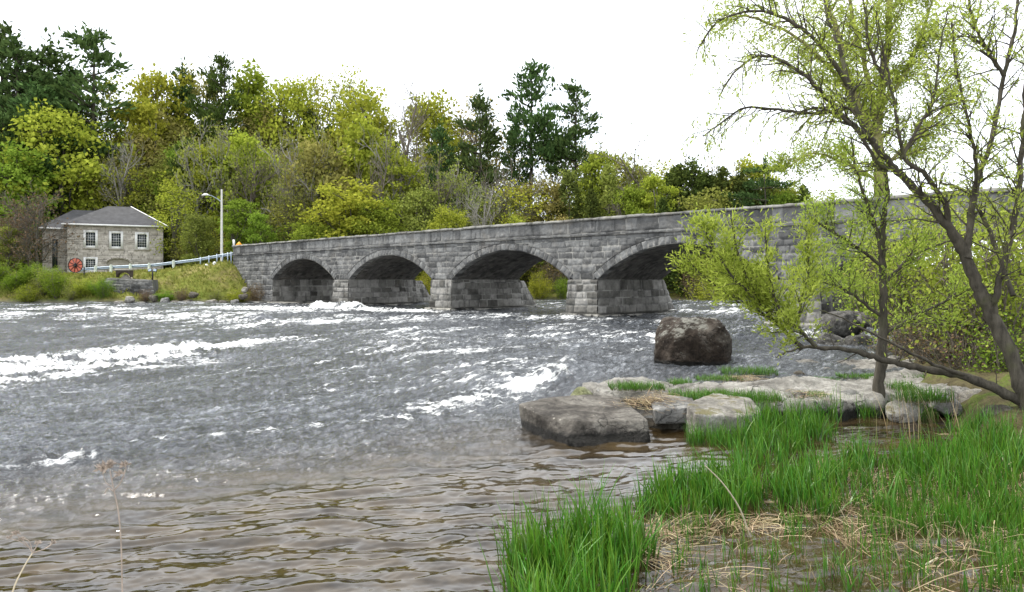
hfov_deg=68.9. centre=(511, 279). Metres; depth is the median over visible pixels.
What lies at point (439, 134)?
pine tree
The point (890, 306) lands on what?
bush
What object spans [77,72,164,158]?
budding tree
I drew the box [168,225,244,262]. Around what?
shrub
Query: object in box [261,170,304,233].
budding tree
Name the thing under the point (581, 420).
flat slab
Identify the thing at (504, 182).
bare tree
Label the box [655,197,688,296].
cedar tree
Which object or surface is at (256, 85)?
broadleaf tree
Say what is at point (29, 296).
shrub
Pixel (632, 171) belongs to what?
tree
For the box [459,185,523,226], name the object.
budding tree
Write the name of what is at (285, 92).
broadleaf tree
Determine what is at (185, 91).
pine tree
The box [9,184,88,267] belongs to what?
bare tree
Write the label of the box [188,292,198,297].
shore stone
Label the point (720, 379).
grass tuft
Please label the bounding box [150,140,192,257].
broadleaf tree
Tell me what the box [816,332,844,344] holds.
rubble block
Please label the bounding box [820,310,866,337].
rubble block
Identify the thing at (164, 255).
broadleaf tree
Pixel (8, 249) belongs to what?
broadleaf tree
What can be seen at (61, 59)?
pine tree
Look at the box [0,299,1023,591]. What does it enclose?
river water
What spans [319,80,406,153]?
broadleaf tree
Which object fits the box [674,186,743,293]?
broadleaf tree
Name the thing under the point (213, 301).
shore stone
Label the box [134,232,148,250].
window
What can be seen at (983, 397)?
bank ground
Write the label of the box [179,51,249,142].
pine tree
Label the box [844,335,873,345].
rubble block
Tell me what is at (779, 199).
broadleaf tree
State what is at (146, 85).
broadleaf tree
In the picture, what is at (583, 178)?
broadleaf tree
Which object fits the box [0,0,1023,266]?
sky
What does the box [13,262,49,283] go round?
shrub
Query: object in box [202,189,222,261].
street lamp
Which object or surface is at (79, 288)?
shrub
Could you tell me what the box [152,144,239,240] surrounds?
broadleaf tree
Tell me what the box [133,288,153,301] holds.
shrub
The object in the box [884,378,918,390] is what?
grass tuft
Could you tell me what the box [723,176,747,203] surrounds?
broadleaf tree
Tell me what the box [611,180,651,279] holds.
broadleaf tree
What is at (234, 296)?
shrub
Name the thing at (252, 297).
shrub
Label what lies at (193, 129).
broadleaf tree
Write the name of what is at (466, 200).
broadleaf tree
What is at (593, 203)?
cedar tree
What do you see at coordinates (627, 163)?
broadleaf tree
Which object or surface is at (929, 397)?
grass tuft
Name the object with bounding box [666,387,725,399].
grass tuft
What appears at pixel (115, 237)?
window
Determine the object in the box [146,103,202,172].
broadleaf tree
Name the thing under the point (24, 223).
bare tree
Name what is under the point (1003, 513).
scattered reeds
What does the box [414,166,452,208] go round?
broadleaf tree
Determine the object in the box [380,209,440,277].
shrub
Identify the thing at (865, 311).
bush
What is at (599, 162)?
broadleaf tree
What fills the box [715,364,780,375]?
grass tuft
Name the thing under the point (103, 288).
shrub
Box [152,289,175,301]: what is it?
shrub
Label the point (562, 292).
shrub
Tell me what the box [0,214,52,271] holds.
shrub
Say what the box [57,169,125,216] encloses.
broadleaf tree
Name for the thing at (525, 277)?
shrub
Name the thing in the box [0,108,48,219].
pine tree
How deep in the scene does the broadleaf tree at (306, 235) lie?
95.23 m
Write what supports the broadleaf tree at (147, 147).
on the bank ground at (550, 296)
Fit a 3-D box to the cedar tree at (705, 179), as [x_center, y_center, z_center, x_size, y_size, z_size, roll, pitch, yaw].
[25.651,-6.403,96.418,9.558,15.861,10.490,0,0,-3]
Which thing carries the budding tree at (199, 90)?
on the bank ground at (550, 296)
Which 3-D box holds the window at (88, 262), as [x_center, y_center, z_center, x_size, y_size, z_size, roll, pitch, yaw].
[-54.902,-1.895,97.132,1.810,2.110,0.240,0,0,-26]
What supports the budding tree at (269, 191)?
on the bank ground at (550, 296)
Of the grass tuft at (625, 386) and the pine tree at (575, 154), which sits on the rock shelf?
the grass tuft at (625, 386)
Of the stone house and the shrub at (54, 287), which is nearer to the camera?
the shrub at (54, 287)
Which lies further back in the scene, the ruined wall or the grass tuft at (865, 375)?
the ruined wall
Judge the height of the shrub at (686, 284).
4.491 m
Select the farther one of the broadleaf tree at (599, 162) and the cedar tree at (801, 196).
the broadleaf tree at (599, 162)
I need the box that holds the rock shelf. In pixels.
[582,355,968,420]
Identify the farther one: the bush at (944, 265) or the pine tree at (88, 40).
the pine tree at (88, 40)
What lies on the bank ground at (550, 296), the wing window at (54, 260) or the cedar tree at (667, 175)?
the cedar tree at (667, 175)
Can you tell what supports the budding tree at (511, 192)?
on the bank ground at (550, 296)
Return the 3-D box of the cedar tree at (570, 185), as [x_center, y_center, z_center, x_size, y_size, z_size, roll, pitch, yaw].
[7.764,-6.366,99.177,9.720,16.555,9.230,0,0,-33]
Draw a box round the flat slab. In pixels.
[519,394,649,446]
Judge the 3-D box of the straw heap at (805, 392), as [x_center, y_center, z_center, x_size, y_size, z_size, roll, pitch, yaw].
[6.472,2.560,16.634,1.890,0.185,1.659,0,0,-39]
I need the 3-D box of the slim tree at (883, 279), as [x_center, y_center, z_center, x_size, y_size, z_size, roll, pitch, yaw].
[8.504,-0.288,16.648,5.472,6.688,1.853,0,0,-15]
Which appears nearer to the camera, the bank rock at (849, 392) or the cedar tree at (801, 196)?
the bank rock at (849, 392)
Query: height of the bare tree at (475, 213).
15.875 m
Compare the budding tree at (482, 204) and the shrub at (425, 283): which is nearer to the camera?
the shrub at (425, 283)
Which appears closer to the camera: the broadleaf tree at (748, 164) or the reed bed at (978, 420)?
the reed bed at (978, 420)
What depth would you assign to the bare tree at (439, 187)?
102.96 m
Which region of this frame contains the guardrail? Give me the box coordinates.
[70,252,232,272]
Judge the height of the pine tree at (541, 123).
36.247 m
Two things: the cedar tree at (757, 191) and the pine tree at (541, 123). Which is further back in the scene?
the pine tree at (541, 123)
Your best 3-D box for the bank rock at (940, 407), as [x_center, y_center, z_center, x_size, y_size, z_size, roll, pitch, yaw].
[9.533,2.792,16.389,0.600,0.496,0.778,0,0,10]
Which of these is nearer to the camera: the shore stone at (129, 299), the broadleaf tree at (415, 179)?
the shore stone at (129, 299)
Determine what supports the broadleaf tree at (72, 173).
on the bank ground at (550, 296)
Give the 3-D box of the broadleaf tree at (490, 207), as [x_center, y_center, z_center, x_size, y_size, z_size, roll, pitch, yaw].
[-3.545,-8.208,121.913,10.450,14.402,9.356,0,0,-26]
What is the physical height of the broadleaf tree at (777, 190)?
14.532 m
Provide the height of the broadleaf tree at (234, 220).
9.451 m
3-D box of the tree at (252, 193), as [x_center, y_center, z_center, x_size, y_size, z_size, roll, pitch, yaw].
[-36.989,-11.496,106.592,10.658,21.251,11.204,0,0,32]
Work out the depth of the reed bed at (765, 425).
13.66 m
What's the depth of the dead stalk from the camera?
3.20 m
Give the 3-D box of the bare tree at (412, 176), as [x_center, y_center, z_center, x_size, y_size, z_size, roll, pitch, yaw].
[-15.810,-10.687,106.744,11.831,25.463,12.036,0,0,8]
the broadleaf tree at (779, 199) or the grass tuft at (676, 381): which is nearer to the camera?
the grass tuft at (676, 381)
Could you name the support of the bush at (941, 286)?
on the bank ground at (983, 397)
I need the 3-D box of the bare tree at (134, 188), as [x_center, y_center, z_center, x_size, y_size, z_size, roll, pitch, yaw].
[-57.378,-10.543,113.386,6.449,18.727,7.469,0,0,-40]
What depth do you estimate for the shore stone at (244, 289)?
80.02 m
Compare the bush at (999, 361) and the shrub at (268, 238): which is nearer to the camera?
the bush at (999, 361)
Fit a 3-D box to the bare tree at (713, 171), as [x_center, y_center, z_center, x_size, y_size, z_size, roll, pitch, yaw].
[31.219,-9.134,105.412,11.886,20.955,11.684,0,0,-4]
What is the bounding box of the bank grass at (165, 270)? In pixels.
[0,260,272,298]
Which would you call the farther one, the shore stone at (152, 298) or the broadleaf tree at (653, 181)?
the broadleaf tree at (653, 181)
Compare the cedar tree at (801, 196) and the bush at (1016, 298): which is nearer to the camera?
the bush at (1016, 298)
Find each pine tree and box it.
[0,19,42,174]
[0,30,84,181]
[0,73,81,213]
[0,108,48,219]
[2,26,111,161]
[15,21,138,207]
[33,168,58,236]
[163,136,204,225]
[166,56,198,127]
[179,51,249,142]
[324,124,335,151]
[417,116,461,215]
[448,83,508,220]
[495,113,535,209]
[496,57,578,201]
[531,76,606,190]
[718,152,794,206]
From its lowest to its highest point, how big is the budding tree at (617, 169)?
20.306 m
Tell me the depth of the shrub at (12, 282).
81.98 m
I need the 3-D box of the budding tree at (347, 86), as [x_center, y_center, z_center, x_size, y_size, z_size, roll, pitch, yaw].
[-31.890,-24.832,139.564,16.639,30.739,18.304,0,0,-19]
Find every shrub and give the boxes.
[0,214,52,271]
[0,245,40,271]
[0,260,18,280]
[0,263,38,293]
[10,280,44,302]
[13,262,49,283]
[30,266,54,295]
[32,265,66,282]
[32,266,81,298]
[60,283,82,299]
[69,277,100,296]
[83,279,98,293]
[88,274,119,298]
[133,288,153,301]
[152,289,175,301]
[164,234,214,266]
[167,286,188,300]
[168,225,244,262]
[182,224,233,261]
[205,287,225,300]
[225,287,249,301]
[227,223,297,252]
[238,282,265,301]
[273,214,335,238]
[292,218,357,279]
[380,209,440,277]
[403,203,483,286]
[415,272,430,293]
[520,260,553,286]
[525,260,566,284]
[527,271,555,298]
[528,261,567,291]
[551,274,567,299]
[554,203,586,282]
[673,272,725,300]
[677,268,715,297]
[696,269,735,299]
[731,263,754,298]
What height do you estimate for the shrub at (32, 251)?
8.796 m
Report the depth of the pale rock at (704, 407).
14.48 m
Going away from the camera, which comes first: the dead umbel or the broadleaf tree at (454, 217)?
the dead umbel
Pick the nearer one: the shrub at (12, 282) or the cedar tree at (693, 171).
the shrub at (12, 282)
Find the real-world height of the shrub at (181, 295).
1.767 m
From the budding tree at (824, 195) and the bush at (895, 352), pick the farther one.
the budding tree at (824, 195)
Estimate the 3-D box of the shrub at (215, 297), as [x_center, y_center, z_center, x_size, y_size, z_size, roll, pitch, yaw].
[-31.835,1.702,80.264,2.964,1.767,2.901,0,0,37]
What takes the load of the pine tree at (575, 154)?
on the bank ground at (550, 296)
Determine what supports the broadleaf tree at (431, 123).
on the bank ground at (550, 296)
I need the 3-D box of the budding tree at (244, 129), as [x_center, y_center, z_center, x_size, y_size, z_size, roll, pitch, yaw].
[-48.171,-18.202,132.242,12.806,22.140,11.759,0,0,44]
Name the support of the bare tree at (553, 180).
on the bank ground at (550, 296)
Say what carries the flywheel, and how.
on the bank ground at (550, 296)
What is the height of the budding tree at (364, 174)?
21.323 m
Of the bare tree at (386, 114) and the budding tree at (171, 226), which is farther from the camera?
the bare tree at (386, 114)
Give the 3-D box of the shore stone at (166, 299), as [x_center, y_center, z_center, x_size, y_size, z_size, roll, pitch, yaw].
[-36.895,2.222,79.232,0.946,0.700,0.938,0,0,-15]
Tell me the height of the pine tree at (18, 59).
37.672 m
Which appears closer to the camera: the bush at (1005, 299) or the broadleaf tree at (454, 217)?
the bush at (1005, 299)
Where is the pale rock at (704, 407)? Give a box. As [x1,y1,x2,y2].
[686,393,760,437]
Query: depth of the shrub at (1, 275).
84.08 m
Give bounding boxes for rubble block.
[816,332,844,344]
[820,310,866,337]
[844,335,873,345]
[857,312,890,327]
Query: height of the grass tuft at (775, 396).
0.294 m
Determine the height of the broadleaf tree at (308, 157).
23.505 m
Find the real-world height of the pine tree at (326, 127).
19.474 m
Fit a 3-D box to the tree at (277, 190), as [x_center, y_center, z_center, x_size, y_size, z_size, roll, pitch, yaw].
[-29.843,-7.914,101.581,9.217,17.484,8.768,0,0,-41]
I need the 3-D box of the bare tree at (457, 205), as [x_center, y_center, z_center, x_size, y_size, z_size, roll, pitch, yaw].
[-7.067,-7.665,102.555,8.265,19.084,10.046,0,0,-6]
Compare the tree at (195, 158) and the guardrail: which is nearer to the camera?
the guardrail
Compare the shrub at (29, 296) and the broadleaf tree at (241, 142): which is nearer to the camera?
the shrub at (29, 296)
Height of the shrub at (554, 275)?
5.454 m
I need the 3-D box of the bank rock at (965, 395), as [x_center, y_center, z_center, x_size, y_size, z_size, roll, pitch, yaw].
[10.609,2.727,17.033,0.646,0.498,0.774,0,0,-30]
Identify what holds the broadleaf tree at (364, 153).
on the bank ground at (550, 296)
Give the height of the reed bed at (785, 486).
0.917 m
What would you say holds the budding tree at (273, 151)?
on the bank ground at (550, 296)
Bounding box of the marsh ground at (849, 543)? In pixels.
[622,432,1023,583]
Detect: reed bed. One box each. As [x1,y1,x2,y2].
[476,461,673,591]
[624,438,777,520]
[682,408,760,449]
[716,381,856,476]
[747,409,1023,519]
[847,387,938,421]
[931,402,1023,450]
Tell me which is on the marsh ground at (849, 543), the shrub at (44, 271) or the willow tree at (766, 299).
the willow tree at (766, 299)
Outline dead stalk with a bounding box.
[93,460,131,591]
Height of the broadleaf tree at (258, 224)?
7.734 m
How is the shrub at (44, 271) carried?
on the bank ground at (550, 296)
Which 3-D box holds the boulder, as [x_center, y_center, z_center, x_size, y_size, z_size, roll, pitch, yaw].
[5.641,2.030,23.022,2.608,1.822,2.059,0,0,0]
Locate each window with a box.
[52,239,57,267]
[82,230,97,248]
[82,257,97,272]
[108,231,123,249]
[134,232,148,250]
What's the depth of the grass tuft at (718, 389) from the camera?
16.29 m
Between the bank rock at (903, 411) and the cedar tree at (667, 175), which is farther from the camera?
the cedar tree at (667, 175)
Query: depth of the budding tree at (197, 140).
128.56 m
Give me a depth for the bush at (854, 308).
32.92 m
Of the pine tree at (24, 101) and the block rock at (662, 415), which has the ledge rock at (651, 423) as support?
the block rock at (662, 415)
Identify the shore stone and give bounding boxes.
[124,296,134,302]
[148,295,158,301]
[160,297,169,302]
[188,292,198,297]
[206,299,217,302]
[238,293,247,299]
[241,287,247,292]
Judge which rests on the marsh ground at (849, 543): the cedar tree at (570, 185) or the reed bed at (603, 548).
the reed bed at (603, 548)
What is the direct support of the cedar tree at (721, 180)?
on the bank ground at (550, 296)
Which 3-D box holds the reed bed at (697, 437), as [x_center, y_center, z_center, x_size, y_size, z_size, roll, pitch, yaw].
[3.761,2.667,13.721,1.812,0.746,1.480,0,0,-40]
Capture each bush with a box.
[821,252,872,311]
[829,218,960,350]
[832,179,987,330]
[843,233,895,306]
[851,311,944,356]
[872,170,1023,351]
[875,281,988,363]
[886,205,1023,337]
[907,302,1019,370]
[912,191,1023,333]
[915,168,1023,359]
[943,302,1023,372]
[953,184,1023,331]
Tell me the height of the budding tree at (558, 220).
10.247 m
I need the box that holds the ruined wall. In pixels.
[104,278,158,295]
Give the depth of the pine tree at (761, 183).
91.39 m
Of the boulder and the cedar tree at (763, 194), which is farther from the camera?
the cedar tree at (763, 194)
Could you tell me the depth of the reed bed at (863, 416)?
16.08 m
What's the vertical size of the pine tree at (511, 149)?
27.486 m
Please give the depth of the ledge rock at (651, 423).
14.99 m
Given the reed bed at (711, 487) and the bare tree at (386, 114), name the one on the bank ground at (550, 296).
the bare tree at (386, 114)
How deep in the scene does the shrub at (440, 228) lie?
98.04 m
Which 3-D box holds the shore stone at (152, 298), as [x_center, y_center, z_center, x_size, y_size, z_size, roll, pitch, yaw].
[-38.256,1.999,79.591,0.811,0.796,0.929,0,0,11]
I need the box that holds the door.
[107,259,129,271]
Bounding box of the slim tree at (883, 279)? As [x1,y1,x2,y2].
[791,122,994,402]
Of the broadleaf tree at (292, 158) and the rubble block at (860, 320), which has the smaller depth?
the rubble block at (860, 320)
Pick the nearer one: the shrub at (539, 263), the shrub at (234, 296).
the shrub at (234, 296)
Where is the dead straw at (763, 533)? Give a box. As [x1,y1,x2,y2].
[612,453,1023,591]
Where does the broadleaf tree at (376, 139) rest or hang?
on the bank ground at (550, 296)
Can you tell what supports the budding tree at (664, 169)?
on the bank ground at (550, 296)
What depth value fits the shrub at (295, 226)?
99.34 m
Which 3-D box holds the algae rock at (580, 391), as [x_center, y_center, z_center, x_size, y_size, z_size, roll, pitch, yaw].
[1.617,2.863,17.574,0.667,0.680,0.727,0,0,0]
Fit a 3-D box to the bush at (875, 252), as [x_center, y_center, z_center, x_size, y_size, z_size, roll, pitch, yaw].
[16.155,0.121,32.271,3.874,4.247,3.476,0,0,-40]
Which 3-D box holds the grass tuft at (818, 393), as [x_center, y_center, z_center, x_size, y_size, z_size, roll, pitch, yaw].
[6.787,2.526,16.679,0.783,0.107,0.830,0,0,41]
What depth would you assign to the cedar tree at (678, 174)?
97.45 m
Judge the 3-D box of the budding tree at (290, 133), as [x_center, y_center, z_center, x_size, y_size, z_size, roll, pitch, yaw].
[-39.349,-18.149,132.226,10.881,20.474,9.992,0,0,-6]
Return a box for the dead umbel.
[6,531,56,591]
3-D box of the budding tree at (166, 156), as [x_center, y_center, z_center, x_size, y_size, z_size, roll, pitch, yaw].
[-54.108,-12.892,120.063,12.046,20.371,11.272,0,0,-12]
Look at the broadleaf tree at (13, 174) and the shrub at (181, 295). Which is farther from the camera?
the broadleaf tree at (13, 174)
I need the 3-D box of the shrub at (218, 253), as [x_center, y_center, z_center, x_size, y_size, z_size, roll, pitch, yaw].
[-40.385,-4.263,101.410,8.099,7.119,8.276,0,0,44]
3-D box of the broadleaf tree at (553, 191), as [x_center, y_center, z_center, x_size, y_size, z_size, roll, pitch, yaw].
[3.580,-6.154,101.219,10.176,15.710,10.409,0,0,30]
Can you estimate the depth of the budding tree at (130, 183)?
111.09 m
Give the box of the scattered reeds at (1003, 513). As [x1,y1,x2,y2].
[505,481,1023,591]
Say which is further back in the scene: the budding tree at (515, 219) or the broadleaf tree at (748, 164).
the broadleaf tree at (748, 164)
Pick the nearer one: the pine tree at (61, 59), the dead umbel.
the dead umbel
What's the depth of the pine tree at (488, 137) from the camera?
115.42 m
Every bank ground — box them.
[0,250,936,302]
[899,327,1023,440]
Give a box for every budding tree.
[40,171,77,216]
[75,157,148,210]
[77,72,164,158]
[92,160,155,217]
[123,169,168,221]
[133,149,179,211]
[144,182,216,266]
[145,135,196,195]
[164,63,234,132]
[176,113,230,146]
[201,120,231,145]
[224,118,262,143]
[247,164,283,234]
[258,193,313,241]
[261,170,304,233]
[263,143,279,174]
[278,121,313,153]
[284,70,358,147]
[298,61,386,147]
[323,147,413,198]
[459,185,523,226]
[470,176,556,279]
[504,213,528,223]
[545,213,572,285]
[611,151,636,194]
[617,158,690,209]
[809,187,844,200]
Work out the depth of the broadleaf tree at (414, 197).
99.53 m
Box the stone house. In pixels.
[39,206,167,272]
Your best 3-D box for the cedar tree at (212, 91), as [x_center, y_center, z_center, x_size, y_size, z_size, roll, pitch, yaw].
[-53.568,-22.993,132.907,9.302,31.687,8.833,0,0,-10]
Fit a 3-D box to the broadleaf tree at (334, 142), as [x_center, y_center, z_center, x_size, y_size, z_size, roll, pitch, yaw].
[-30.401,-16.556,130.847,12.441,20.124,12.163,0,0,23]
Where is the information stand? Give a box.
[148,268,156,279]
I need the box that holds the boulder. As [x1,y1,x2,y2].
[654,316,731,366]
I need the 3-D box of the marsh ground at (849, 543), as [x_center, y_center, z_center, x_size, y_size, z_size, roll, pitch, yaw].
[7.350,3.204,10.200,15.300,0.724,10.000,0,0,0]
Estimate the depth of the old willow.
45.98 m
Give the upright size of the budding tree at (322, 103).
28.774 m
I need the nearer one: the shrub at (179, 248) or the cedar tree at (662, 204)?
the cedar tree at (662, 204)
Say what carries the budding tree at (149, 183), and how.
on the bank ground at (550, 296)
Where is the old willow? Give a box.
[693,0,992,305]
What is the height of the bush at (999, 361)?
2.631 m
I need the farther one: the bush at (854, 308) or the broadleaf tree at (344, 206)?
the broadleaf tree at (344, 206)
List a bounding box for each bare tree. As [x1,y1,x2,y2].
[0,182,85,268]
[0,201,44,259]
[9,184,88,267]
[88,130,149,210]
[112,154,155,218]
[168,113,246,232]
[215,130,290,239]
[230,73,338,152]
[252,124,306,235]
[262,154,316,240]
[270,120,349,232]
[344,73,409,150]
[352,144,403,222]
[355,111,433,230]
[370,75,433,187]
[414,147,480,227]
[434,94,493,204]
[437,156,484,226]
[438,93,526,214]
[455,178,503,227]
[469,154,524,225]
[503,155,551,286]
[534,123,604,217]
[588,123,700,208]
[604,172,641,215]
[696,148,753,177]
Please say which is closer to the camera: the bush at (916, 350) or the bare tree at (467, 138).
the bush at (916, 350)
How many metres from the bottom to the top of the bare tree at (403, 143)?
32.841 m
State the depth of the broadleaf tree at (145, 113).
120.58 m
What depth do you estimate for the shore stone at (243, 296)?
79.12 m
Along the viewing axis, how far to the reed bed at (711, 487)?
9.85 m
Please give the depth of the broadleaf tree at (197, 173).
107.86 m
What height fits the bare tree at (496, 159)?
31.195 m
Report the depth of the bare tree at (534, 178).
99.70 m
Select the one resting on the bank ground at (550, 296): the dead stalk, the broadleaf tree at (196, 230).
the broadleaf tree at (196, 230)
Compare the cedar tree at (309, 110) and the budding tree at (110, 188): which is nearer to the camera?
the budding tree at (110, 188)
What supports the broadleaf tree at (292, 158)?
on the bank ground at (550, 296)
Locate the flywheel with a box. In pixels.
[68,258,84,273]
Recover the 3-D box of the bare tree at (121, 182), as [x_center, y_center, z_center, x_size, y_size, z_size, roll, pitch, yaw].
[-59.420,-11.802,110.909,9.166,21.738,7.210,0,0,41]
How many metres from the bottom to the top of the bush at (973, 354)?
2.861 m
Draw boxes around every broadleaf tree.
[0,97,145,259]
[0,141,68,270]
[0,224,26,270]
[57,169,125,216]
[101,100,171,208]
[118,62,200,145]
[118,131,165,213]
[125,155,184,265]
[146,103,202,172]
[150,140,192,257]
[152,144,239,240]
[163,228,186,268]
[172,119,205,144]
[175,211,219,265]
[180,137,248,247]
[202,127,284,234]
[212,58,283,138]
[215,198,259,251]
[225,106,295,171]
[230,133,259,162]
[236,70,342,171]
[240,209,277,243]
[262,151,310,224]
[267,135,355,237]
[280,144,327,181]
[284,218,332,240]
[287,176,392,238]
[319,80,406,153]
[323,131,355,160]
[332,120,399,160]
[333,111,400,217]
[350,194,408,279]
[372,152,428,228]
[389,183,440,283]
[398,88,469,202]
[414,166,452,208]
[423,204,469,279]
[454,179,477,215]
[471,187,509,221]
[507,176,578,283]
[546,163,616,221]
[575,149,618,210]
[598,154,658,214]
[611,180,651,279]
[640,173,682,213]
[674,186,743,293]
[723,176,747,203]
[735,152,780,196]
[758,179,797,200]
[764,189,799,279]
[774,186,814,203]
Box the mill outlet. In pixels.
[114,269,133,278]
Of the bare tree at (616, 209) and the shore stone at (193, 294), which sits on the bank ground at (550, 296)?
the bare tree at (616, 209)
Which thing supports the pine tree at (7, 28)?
on the bank ground at (550, 296)
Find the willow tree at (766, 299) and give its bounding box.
[665,0,1023,410]
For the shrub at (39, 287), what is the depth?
81.57 m
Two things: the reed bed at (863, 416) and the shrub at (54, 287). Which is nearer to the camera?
the reed bed at (863, 416)
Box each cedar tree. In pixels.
[201,62,225,143]
[291,107,321,149]
[538,170,585,283]
[566,188,608,286]
[588,161,629,279]
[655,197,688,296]
[662,162,702,279]
[662,170,688,285]
[665,155,713,285]
[685,169,735,287]
[688,165,748,282]
[699,169,759,284]
[732,176,760,258]
[750,189,772,277]
[794,182,811,202]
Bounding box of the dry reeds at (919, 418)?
[873,382,960,447]
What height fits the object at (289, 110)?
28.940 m
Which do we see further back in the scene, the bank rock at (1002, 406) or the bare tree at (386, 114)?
the bare tree at (386, 114)
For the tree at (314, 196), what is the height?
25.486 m
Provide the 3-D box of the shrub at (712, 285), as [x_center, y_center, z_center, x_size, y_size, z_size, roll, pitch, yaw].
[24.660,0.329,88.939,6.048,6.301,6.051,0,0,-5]
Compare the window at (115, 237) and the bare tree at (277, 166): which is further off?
the bare tree at (277, 166)
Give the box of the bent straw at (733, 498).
[704,465,750,536]
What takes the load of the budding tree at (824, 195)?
on the bank ground at (550, 296)
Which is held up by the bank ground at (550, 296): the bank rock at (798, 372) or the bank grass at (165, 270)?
the bank grass at (165, 270)
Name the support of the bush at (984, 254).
on the bank ground at (983, 397)
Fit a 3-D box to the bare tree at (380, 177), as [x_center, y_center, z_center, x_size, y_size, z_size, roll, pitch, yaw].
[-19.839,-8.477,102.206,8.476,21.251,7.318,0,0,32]
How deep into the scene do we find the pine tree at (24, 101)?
110.50 m
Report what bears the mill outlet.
on the bank ground at (550, 296)
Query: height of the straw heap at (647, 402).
0.469 m
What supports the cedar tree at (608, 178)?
on the bank ground at (550, 296)
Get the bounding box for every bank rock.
[793,371,805,374]
[837,389,858,394]
[885,397,923,422]
[928,396,962,418]
[957,389,981,402]
[976,404,1012,418]
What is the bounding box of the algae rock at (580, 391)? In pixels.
[570,387,592,395]
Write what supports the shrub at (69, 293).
on the bank ground at (550, 296)
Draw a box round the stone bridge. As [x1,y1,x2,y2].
[232,187,1023,327]
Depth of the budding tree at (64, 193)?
113.65 m
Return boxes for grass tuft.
[605,379,667,390]
[666,376,701,385]
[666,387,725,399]
[695,373,751,381]
[704,387,744,395]
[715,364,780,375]
[720,387,789,402]
[799,390,831,396]
[835,371,873,378]
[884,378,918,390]
[887,383,959,404]
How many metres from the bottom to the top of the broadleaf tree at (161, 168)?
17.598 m
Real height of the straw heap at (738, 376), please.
0.287 m
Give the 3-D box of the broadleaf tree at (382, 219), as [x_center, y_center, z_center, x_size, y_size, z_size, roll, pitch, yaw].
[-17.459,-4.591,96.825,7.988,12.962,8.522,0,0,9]
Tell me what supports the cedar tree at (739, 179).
on the bank ground at (550, 296)
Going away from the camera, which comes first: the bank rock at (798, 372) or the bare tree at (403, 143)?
the bank rock at (798, 372)
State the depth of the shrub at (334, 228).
99.17 m
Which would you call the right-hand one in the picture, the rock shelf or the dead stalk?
the rock shelf
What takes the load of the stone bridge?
in the river water
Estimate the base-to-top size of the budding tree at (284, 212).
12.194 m
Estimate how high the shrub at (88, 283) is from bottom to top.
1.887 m
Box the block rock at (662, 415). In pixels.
[651,395,693,423]
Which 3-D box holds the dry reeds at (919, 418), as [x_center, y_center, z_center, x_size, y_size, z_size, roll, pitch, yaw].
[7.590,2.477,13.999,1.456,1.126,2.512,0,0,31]
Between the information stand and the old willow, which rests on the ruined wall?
the information stand
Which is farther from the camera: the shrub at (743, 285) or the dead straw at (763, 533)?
the shrub at (743, 285)
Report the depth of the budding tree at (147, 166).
118.20 m
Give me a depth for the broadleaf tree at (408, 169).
104.33 m
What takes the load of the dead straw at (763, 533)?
on the marsh ground at (849, 543)
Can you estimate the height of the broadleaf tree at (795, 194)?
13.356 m
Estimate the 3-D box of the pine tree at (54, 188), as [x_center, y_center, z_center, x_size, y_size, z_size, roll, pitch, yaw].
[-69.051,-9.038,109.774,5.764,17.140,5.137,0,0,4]
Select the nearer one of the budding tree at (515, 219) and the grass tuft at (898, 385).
the grass tuft at (898, 385)
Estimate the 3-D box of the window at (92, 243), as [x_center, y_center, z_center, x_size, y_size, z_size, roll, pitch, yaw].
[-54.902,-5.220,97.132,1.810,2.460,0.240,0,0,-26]
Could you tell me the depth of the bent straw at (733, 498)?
8.53 m
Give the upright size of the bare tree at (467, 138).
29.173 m
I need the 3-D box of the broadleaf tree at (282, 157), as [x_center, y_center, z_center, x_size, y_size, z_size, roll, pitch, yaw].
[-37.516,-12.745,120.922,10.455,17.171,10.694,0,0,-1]
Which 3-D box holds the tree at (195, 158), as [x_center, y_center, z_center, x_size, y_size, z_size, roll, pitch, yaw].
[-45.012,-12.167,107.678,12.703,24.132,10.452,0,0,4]
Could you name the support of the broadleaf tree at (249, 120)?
on the bank ground at (550, 296)
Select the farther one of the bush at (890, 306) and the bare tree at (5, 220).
the bare tree at (5, 220)
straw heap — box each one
[599,386,688,413]
[723,375,770,381]
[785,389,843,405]
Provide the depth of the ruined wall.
81.89 m
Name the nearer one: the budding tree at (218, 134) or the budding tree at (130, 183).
the budding tree at (130, 183)
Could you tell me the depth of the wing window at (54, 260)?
97.40 m
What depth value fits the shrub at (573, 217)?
96.76 m
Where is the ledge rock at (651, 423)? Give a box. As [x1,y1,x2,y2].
[646,418,685,428]
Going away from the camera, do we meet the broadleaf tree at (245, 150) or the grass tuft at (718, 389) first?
the grass tuft at (718, 389)
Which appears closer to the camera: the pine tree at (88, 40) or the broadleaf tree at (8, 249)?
the broadleaf tree at (8, 249)
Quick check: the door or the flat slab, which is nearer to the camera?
the flat slab
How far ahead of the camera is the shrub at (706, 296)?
85.99 m

